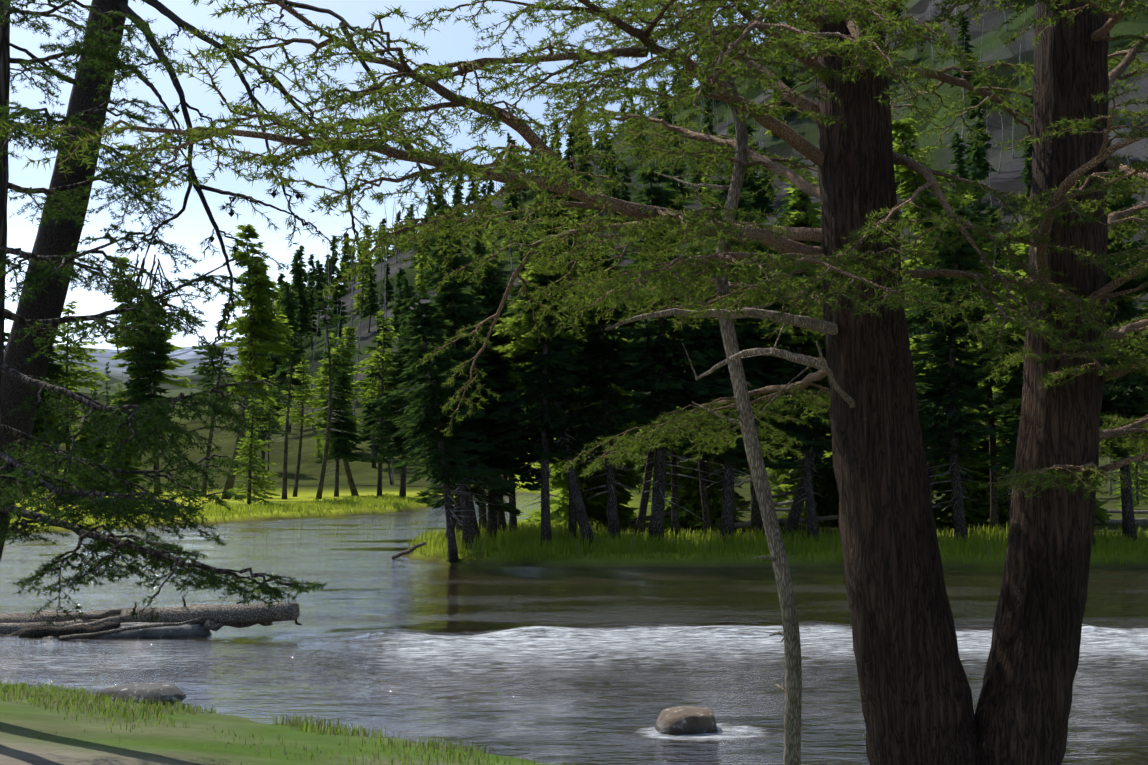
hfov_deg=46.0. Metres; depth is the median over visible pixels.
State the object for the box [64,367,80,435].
fir tree
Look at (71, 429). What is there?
fir tree
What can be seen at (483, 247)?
tree
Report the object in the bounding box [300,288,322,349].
tree
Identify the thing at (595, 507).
bushy tree
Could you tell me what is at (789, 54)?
tree
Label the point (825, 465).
fir tree
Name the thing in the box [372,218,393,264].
tree
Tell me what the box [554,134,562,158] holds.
tree
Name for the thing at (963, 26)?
tree
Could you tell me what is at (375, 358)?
pine tree
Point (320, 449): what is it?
young tree
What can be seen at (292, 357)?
pine tree
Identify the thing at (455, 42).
sky
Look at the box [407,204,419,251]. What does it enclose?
tree
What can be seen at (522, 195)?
tree
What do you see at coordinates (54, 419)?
fir tree
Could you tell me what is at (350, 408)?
tree
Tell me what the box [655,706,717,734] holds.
river rock
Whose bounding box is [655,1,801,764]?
dead tree
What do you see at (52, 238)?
leaning pine tree
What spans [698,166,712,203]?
tree
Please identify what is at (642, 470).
bushy tree
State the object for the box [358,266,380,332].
tree
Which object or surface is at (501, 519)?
fir tree
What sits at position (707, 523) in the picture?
pine tree
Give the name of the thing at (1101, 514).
bushy tree
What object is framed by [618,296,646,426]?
tree
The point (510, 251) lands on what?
snag tree
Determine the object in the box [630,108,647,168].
tree
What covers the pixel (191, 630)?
log jam boulder
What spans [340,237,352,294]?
tree
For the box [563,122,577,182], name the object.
tree
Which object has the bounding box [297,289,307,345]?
tree
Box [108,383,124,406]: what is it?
pine tree
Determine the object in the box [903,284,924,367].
tree
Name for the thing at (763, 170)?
tree
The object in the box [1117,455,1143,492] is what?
young tree
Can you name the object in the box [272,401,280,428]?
fir tree
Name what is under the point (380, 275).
snag tree
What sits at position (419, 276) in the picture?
tree
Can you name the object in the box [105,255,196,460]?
fir tree
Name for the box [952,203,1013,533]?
pine tree
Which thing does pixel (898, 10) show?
tree
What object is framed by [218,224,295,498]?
fir tree
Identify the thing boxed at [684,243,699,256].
tree
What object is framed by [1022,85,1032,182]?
tree
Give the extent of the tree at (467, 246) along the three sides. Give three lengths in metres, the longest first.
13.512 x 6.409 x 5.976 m
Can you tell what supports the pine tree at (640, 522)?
on the terrain at (94, 742)
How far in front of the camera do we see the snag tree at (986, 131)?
280.22 m
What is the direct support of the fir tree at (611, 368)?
on the terrain at (94, 742)
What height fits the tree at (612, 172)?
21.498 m
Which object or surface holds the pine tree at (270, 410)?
on the terrain at (94, 742)
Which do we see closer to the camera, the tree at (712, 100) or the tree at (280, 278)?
the tree at (712, 100)
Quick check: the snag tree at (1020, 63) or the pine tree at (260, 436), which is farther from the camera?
the snag tree at (1020, 63)
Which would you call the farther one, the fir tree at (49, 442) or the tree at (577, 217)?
the tree at (577, 217)
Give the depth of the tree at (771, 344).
181.93 m
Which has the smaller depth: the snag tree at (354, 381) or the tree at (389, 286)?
the snag tree at (354, 381)
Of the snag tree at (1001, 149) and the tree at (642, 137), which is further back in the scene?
the tree at (642, 137)
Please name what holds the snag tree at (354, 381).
on the terrain at (94, 742)
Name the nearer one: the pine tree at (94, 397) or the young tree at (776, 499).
the young tree at (776, 499)
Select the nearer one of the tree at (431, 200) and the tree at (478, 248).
the tree at (478, 248)
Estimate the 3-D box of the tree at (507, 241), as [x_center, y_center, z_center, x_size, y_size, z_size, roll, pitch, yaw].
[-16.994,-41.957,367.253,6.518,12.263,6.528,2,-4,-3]
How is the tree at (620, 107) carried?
on the terrain at (94, 742)
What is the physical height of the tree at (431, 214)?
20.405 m
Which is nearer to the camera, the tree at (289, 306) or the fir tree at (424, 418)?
the fir tree at (424, 418)
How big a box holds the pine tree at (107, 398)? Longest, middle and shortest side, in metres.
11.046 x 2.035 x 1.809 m
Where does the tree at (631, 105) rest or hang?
on the terrain at (94, 742)
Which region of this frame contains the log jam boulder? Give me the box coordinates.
[94,622,211,638]
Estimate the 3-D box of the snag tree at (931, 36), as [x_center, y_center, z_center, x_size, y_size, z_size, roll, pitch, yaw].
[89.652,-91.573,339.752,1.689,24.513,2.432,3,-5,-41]
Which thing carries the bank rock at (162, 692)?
on the terrain at (94, 742)
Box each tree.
[0,0,458,560]
[0,0,1147,764]
[4,283,11,349]
[22,337,84,492]
[28,396,59,492]
[31,437,57,467]
[48,370,82,475]
[50,301,109,481]
[59,421,96,490]
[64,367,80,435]
[73,411,129,491]
[90,390,99,400]
[94,306,182,494]
[99,362,110,404]
[99,430,146,493]
[104,390,110,441]
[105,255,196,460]
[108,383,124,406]
[190,304,258,496]
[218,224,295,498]
[227,399,280,505]
[237,327,280,468]
[254,414,273,477]
[255,334,286,414]
[259,336,306,499]
[259,375,281,478]
[271,273,284,312]
[272,281,310,433]
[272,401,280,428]
[273,286,283,314]
[276,356,325,496]
[280,305,289,363]
[289,245,313,301]
[289,256,315,338]
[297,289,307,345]
[299,327,358,495]
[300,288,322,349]
[307,254,318,300]
[307,309,321,428]
[310,260,330,328]
[314,291,361,498]
[314,370,369,496]
[314,426,323,457]
[318,347,358,452]
[321,235,338,290]
[322,267,331,359]
[322,296,328,409]
[323,338,352,413]
[327,240,328,292]
[327,266,349,326]
[330,317,352,381]
[338,262,350,295]
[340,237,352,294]
[345,252,356,282]
[348,310,410,495]
[349,250,353,314]
[350,254,357,326]
[350,257,375,313]
[353,333,358,414]
[354,310,360,380]
[355,317,394,467]
[357,225,376,274]
[357,368,389,456]
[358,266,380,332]
[365,400,392,484]
[366,329,424,496]
[368,280,511,544]
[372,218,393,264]
[372,232,384,263]
[377,220,381,309]
[379,263,393,307]
[382,252,386,316]
[385,254,391,351]
[389,267,411,346]
[389,277,428,377]
[391,202,500,548]
[391,291,519,562]
[391,406,393,484]
[392,198,397,262]
[392,211,402,252]
[393,316,419,420]
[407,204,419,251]
[409,214,433,278]
[410,258,528,533]
[411,264,482,536]
[413,238,431,285]
[414,262,427,294]
[415,317,522,539]
[420,203,436,267]
[424,196,432,212]
[426,182,444,256]
[434,316,489,530]
[449,180,465,225]
[452,175,464,214]
[456,263,573,538]
[458,227,471,256]
[464,177,478,212]
[470,223,484,269]
[471,211,487,260]
[472,189,588,545]
[476,184,490,226]
[481,218,503,259]
[485,180,495,195]
[487,187,598,547]
[496,163,524,257]
[501,210,518,246]
[505,132,515,167]
[507,302,536,530]
[509,205,513,272]
[513,148,531,198]
[514,213,529,292]
[526,233,662,540]
[526,245,647,526]
[530,218,627,538]
[536,448,638,525]
[550,124,562,155]
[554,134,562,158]
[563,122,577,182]
[571,142,592,208]
[572,107,588,151]
[575,174,593,265]
[580,143,597,191]
[594,349,646,522]
[595,122,619,171]
[599,165,627,248]
[601,140,619,211]
[613,164,804,541]
[618,102,626,127]
[618,248,677,535]
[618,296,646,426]
[619,163,631,217]
[623,106,636,141]
[625,96,634,125]
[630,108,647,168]
[633,453,643,492]
[636,110,648,156]
[637,298,750,526]
[643,319,679,515]
[644,297,740,530]
[648,101,657,114]
[648,294,748,535]
[652,81,667,130]
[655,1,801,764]
[660,92,677,149]
[660,175,831,542]
[665,126,692,196]
[668,253,698,539]
[669,66,681,93]
[674,53,696,109]
[678,250,750,528]
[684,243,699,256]
[688,151,704,194]
[696,125,711,164]
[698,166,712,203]
[699,97,704,132]
[701,98,717,165]
[702,62,716,104]
[710,121,800,535]
[734,194,831,541]
[760,146,773,188]
[765,94,785,136]
[765,467,790,505]
[767,271,779,346]
[768,333,838,526]
[771,484,785,506]
[774,51,796,119]
[779,158,799,223]
[779,333,837,523]
[781,177,831,538]
[783,474,804,505]
[784,10,798,72]
[807,26,817,91]
[812,400,922,471]
[817,352,949,525]
[888,2,904,44]
[892,117,1024,497]
[892,133,904,191]
[901,125,917,183]
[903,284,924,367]
[904,256,931,331]
[905,205,998,541]
[909,334,948,519]
[914,374,943,523]
[918,284,1005,523]
[929,0,934,63]
[932,340,989,527]
[932,389,974,522]
[934,339,988,524]
[948,130,969,208]
[950,11,976,93]
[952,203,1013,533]
[957,216,1105,497]
[958,63,964,143]
[961,133,989,242]
[964,78,996,200]
[964,315,1022,524]
[967,207,1095,545]
[970,316,1017,527]
[974,266,1023,498]
[981,206,1007,289]
[985,106,987,177]
[989,144,992,205]
[998,114,1003,173]
[1003,4,1008,31]
[1009,104,1014,158]
[1009,169,1147,541]
[1014,136,1032,204]
[1016,370,1113,523]
[1019,14,1026,108]
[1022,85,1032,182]
[1099,237,1147,496]
[1109,457,1111,493]
[1112,464,1142,508]
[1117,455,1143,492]
[1120,387,1147,504]
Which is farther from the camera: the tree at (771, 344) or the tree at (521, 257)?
the tree at (521, 257)
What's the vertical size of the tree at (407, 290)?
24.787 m
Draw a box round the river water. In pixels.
[0,493,1147,764]
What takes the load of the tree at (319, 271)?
on the terrain at (94, 742)
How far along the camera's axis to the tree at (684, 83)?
452.04 m
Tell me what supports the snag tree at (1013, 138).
on the terrain at (94, 742)
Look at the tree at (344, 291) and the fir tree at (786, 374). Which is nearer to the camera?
the fir tree at (786, 374)
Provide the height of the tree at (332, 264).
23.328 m
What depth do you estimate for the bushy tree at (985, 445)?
47.62 m
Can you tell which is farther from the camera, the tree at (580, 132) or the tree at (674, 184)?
the tree at (580, 132)
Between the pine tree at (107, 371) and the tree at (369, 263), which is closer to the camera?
the pine tree at (107, 371)
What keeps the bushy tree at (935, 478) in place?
on the terrain at (94, 742)
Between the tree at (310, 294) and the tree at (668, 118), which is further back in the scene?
the tree at (668, 118)
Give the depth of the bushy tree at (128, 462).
102.24 m
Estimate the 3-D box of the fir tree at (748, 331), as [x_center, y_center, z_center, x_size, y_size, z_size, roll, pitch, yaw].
[4.940,-0.676,38.067,4.634,10.570,4.723,-3,-4,34]
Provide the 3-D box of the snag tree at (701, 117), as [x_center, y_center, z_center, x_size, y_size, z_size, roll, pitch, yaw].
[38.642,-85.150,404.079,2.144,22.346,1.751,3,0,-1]
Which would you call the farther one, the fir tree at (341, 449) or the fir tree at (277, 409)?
the fir tree at (277, 409)
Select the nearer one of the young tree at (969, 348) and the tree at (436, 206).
the young tree at (969, 348)
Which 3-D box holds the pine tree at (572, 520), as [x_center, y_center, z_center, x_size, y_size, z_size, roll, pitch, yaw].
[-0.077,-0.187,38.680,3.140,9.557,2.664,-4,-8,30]
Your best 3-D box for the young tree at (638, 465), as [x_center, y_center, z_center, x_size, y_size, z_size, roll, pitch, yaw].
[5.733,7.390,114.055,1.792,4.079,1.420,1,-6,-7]
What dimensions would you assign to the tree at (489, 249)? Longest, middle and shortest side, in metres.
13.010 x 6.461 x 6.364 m
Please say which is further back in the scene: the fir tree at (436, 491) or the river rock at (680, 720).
the fir tree at (436, 491)
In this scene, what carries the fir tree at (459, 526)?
on the terrain at (94, 742)
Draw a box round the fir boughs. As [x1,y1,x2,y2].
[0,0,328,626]
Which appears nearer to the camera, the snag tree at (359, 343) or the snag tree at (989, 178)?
the snag tree at (989, 178)
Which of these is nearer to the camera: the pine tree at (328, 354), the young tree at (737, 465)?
the young tree at (737, 465)
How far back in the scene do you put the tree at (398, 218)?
537.34 m
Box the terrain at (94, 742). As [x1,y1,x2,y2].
[0,0,1147,764]
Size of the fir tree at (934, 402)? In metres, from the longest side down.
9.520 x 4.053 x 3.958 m
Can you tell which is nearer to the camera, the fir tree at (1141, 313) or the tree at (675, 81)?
the fir tree at (1141, 313)
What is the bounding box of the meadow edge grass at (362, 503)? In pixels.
[9,493,442,529]
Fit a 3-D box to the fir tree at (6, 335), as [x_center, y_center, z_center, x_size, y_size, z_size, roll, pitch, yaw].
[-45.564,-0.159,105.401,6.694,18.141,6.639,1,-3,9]
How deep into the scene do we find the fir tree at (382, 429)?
94.91 m
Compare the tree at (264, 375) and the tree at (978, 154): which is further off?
the tree at (978, 154)
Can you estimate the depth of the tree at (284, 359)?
332.25 m
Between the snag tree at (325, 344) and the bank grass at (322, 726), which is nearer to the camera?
the bank grass at (322, 726)
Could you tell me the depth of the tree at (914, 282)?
228.99 m
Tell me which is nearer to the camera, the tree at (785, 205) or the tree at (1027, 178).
the tree at (1027, 178)
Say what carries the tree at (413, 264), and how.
on the terrain at (94, 742)
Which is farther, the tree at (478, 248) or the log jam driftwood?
the tree at (478, 248)
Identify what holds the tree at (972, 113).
on the terrain at (94, 742)
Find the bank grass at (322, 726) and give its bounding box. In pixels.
[0,678,603,764]
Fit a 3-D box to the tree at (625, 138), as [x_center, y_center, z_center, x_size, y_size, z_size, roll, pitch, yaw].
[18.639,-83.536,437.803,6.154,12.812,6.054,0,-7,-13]
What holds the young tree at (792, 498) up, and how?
on the terrain at (94, 742)
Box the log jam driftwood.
[0,594,301,639]
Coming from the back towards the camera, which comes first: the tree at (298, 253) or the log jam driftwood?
the tree at (298, 253)
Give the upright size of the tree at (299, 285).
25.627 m
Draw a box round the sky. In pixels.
[4,0,809,349]
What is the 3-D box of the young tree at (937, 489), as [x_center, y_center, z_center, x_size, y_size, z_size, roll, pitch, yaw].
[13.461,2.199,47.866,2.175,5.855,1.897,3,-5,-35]
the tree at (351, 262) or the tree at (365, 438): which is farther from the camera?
the tree at (351, 262)
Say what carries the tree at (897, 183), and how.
on the terrain at (94, 742)
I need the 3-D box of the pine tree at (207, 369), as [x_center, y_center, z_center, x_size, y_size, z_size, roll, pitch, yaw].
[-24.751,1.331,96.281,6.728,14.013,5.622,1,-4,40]
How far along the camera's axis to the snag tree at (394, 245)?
416.68 m
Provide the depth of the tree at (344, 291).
404.61 m
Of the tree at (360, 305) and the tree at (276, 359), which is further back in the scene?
the tree at (360, 305)
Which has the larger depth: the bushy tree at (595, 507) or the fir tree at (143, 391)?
the fir tree at (143, 391)
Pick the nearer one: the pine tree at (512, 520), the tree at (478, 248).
the pine tree at (512, 520)
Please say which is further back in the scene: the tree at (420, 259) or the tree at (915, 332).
the tree at (420, 259)
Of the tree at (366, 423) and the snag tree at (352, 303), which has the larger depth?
the snag tree at (352, 303)
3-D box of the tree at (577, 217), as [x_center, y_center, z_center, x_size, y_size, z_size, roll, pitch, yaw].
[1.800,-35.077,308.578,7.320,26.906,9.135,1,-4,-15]
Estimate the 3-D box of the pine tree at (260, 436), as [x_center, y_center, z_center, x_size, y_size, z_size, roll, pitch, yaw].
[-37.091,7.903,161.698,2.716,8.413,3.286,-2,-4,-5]
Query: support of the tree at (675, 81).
on the terrain at (94, 742)
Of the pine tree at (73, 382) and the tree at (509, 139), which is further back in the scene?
the tree at (509, 139)
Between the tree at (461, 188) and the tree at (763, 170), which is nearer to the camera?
the tree at (763, 170)
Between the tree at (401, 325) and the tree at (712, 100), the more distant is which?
the tree at (712, 100)
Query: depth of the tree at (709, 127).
353.94 m
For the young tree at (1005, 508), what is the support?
on the terrain at (94, 742)
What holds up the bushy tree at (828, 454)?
on the terrain at (94, 742)
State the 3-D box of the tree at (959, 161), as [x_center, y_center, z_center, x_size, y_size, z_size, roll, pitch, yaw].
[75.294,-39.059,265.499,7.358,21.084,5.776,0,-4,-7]
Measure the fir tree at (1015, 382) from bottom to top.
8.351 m
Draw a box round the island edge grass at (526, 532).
[408,512,1147,564]
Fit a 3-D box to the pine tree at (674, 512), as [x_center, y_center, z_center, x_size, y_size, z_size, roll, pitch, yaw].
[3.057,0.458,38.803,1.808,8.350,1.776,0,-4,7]
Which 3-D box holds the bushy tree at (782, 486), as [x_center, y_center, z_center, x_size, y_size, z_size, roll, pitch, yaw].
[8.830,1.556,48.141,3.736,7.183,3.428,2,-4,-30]
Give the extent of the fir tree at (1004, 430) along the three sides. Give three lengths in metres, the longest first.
10.006 x 4.743 x 4.068 m
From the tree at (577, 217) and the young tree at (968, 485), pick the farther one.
the tree at (577, 217)
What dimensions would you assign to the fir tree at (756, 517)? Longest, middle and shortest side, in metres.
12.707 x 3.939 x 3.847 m
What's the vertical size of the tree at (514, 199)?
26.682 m
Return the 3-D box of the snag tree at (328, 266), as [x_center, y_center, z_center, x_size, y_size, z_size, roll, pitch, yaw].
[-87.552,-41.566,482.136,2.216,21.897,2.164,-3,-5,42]
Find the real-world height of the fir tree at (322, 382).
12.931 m
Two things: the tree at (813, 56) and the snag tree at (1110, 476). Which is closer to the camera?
the snag tree at (1110, 476)
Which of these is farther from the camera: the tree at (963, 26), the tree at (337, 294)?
the tree at (337, 294)
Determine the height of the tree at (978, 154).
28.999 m
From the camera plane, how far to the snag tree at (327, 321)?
263.25 m
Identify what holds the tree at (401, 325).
on the terrain at (94, 742)
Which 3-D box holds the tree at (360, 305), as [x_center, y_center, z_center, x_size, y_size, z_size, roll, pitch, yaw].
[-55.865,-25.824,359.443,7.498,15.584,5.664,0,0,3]
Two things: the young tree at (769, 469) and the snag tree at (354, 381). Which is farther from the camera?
the snag tree at (354, 381)
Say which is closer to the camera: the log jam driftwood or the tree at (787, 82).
the log jam driftwood
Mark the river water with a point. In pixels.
(576, 665)
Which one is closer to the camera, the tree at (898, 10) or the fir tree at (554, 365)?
the fir tree at (554, 365)
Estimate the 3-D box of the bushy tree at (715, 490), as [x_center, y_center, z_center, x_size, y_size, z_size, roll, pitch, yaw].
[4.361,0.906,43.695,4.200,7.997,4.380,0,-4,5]
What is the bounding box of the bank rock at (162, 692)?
[97,683,185,705]
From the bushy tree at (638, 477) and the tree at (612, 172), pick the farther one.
the tree at (612, 172)
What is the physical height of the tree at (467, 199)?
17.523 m
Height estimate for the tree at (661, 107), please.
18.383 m
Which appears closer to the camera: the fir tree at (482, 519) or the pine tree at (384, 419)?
the fir tree at (482, 519)
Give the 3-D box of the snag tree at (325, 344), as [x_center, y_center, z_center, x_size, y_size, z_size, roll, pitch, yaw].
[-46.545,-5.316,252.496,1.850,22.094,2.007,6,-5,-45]
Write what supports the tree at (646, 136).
on the terrain at (94, 742)
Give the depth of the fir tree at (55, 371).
107.22 m
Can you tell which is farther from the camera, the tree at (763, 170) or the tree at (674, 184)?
the tree at (674, 184)
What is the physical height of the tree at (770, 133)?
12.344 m
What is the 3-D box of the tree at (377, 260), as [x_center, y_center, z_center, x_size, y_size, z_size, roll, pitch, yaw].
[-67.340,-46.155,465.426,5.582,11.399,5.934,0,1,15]
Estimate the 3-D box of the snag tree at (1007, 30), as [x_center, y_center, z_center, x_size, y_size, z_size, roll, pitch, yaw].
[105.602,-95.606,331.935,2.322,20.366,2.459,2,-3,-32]
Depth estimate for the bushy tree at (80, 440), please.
109.50 m
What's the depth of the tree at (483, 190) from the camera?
411.30 m
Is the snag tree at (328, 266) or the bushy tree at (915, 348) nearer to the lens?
the bushy tree at (915, 348)
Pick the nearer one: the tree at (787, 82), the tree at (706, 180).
the tree at (706, 180)
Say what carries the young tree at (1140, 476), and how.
on the terrain at (94, 742)
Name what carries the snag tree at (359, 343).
on the terrain at (94, 742)
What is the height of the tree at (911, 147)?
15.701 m
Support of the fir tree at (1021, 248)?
on the terrain at (94, 742)
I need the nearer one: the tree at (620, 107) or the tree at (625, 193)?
the tree at (625, 193)
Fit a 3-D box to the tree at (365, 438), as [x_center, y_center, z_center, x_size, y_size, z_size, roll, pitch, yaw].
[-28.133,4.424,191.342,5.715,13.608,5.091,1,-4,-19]
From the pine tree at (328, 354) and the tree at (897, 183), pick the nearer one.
the pine tree at (328, 354)
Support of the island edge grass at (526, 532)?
on the terrain at (94, 742)
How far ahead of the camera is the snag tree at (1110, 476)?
105.55 m
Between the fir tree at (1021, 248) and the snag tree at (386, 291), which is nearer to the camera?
the fir tree at (1021, 248)
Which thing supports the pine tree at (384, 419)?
on the terrain at (94, 742)
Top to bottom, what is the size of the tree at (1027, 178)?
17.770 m
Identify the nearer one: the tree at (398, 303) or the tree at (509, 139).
the tree at (398, 303)
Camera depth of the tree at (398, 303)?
297.22 m
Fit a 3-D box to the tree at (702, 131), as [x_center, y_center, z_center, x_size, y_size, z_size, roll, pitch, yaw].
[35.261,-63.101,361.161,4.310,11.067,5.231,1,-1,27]
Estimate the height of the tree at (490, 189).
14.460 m
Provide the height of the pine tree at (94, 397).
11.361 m
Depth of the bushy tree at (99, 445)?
106.38 m
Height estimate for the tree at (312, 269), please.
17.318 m
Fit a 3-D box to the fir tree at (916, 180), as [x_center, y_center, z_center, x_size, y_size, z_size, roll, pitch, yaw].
[11.350,-1.687,39.434,4.182,12.519,3.493,-4,-4,36]
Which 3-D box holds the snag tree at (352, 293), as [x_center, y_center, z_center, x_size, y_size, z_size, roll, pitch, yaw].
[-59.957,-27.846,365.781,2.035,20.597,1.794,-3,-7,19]
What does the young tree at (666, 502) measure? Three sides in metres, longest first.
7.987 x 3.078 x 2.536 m
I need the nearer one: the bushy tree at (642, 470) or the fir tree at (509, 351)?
the fir tree at (509, 351)
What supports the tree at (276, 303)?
on the terrain at (94, 742)
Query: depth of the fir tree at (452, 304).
36.36 m
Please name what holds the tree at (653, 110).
on the terrain at (94, 742)
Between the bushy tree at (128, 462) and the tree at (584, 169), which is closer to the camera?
the bushy tree at (128, 462)
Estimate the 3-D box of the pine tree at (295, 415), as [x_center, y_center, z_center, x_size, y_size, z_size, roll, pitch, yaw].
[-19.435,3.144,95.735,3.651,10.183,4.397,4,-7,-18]
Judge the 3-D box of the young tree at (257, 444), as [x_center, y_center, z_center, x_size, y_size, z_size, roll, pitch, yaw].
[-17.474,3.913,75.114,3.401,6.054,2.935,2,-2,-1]
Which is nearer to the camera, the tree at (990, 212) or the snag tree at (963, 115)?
the tree at (990, 212)
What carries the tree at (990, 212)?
on the terrain at (94, 742)
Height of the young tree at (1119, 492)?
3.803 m
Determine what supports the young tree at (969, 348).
on the terrain at (94, 742)
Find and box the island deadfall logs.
[391,490,1147,558]
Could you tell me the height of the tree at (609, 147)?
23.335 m
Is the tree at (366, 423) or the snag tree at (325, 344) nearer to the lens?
the tree at (366, 423)
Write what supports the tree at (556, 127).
on the terrain at (94, 742)
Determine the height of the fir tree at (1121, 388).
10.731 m
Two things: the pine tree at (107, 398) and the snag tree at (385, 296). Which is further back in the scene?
the snag tree at (385, 296)
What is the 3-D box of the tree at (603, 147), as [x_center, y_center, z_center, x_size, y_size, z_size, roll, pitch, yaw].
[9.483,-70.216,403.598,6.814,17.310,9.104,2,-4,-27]
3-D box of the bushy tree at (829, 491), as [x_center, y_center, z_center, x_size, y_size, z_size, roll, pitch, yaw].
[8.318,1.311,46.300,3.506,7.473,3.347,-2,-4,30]
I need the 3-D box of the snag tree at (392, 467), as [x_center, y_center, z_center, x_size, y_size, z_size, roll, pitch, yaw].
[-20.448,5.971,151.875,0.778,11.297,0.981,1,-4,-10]
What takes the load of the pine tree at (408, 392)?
on the terrain at (94, 742)
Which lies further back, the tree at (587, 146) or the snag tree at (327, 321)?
the tree at (587, 146)
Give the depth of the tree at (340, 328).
255.83 m
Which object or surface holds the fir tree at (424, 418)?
on the terrain at (94, 742)
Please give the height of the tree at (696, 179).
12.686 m
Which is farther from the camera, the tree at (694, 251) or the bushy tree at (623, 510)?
the tree at (694, 251)
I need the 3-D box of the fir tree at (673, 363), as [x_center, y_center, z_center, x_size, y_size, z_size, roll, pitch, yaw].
[3.290,-0.776,37.559,4.847,10.706,4.898,1,-2,-39]
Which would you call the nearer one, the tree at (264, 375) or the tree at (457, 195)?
the tree at (264, 375)
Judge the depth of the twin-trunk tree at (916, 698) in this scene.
6.23 m
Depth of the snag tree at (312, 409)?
238.95 m
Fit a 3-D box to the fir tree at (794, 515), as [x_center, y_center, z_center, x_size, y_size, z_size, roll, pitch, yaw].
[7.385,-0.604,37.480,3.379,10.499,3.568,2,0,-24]
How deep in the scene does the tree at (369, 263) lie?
434.33 m
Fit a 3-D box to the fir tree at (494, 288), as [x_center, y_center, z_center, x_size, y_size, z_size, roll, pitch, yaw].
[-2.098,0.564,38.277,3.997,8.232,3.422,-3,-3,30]
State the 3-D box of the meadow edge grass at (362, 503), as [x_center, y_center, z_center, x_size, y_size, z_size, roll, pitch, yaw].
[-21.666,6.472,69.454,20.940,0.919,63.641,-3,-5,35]
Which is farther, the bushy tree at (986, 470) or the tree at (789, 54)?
the tree at (789, 54)
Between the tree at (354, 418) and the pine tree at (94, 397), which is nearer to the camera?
the pine tree at (94, 397)

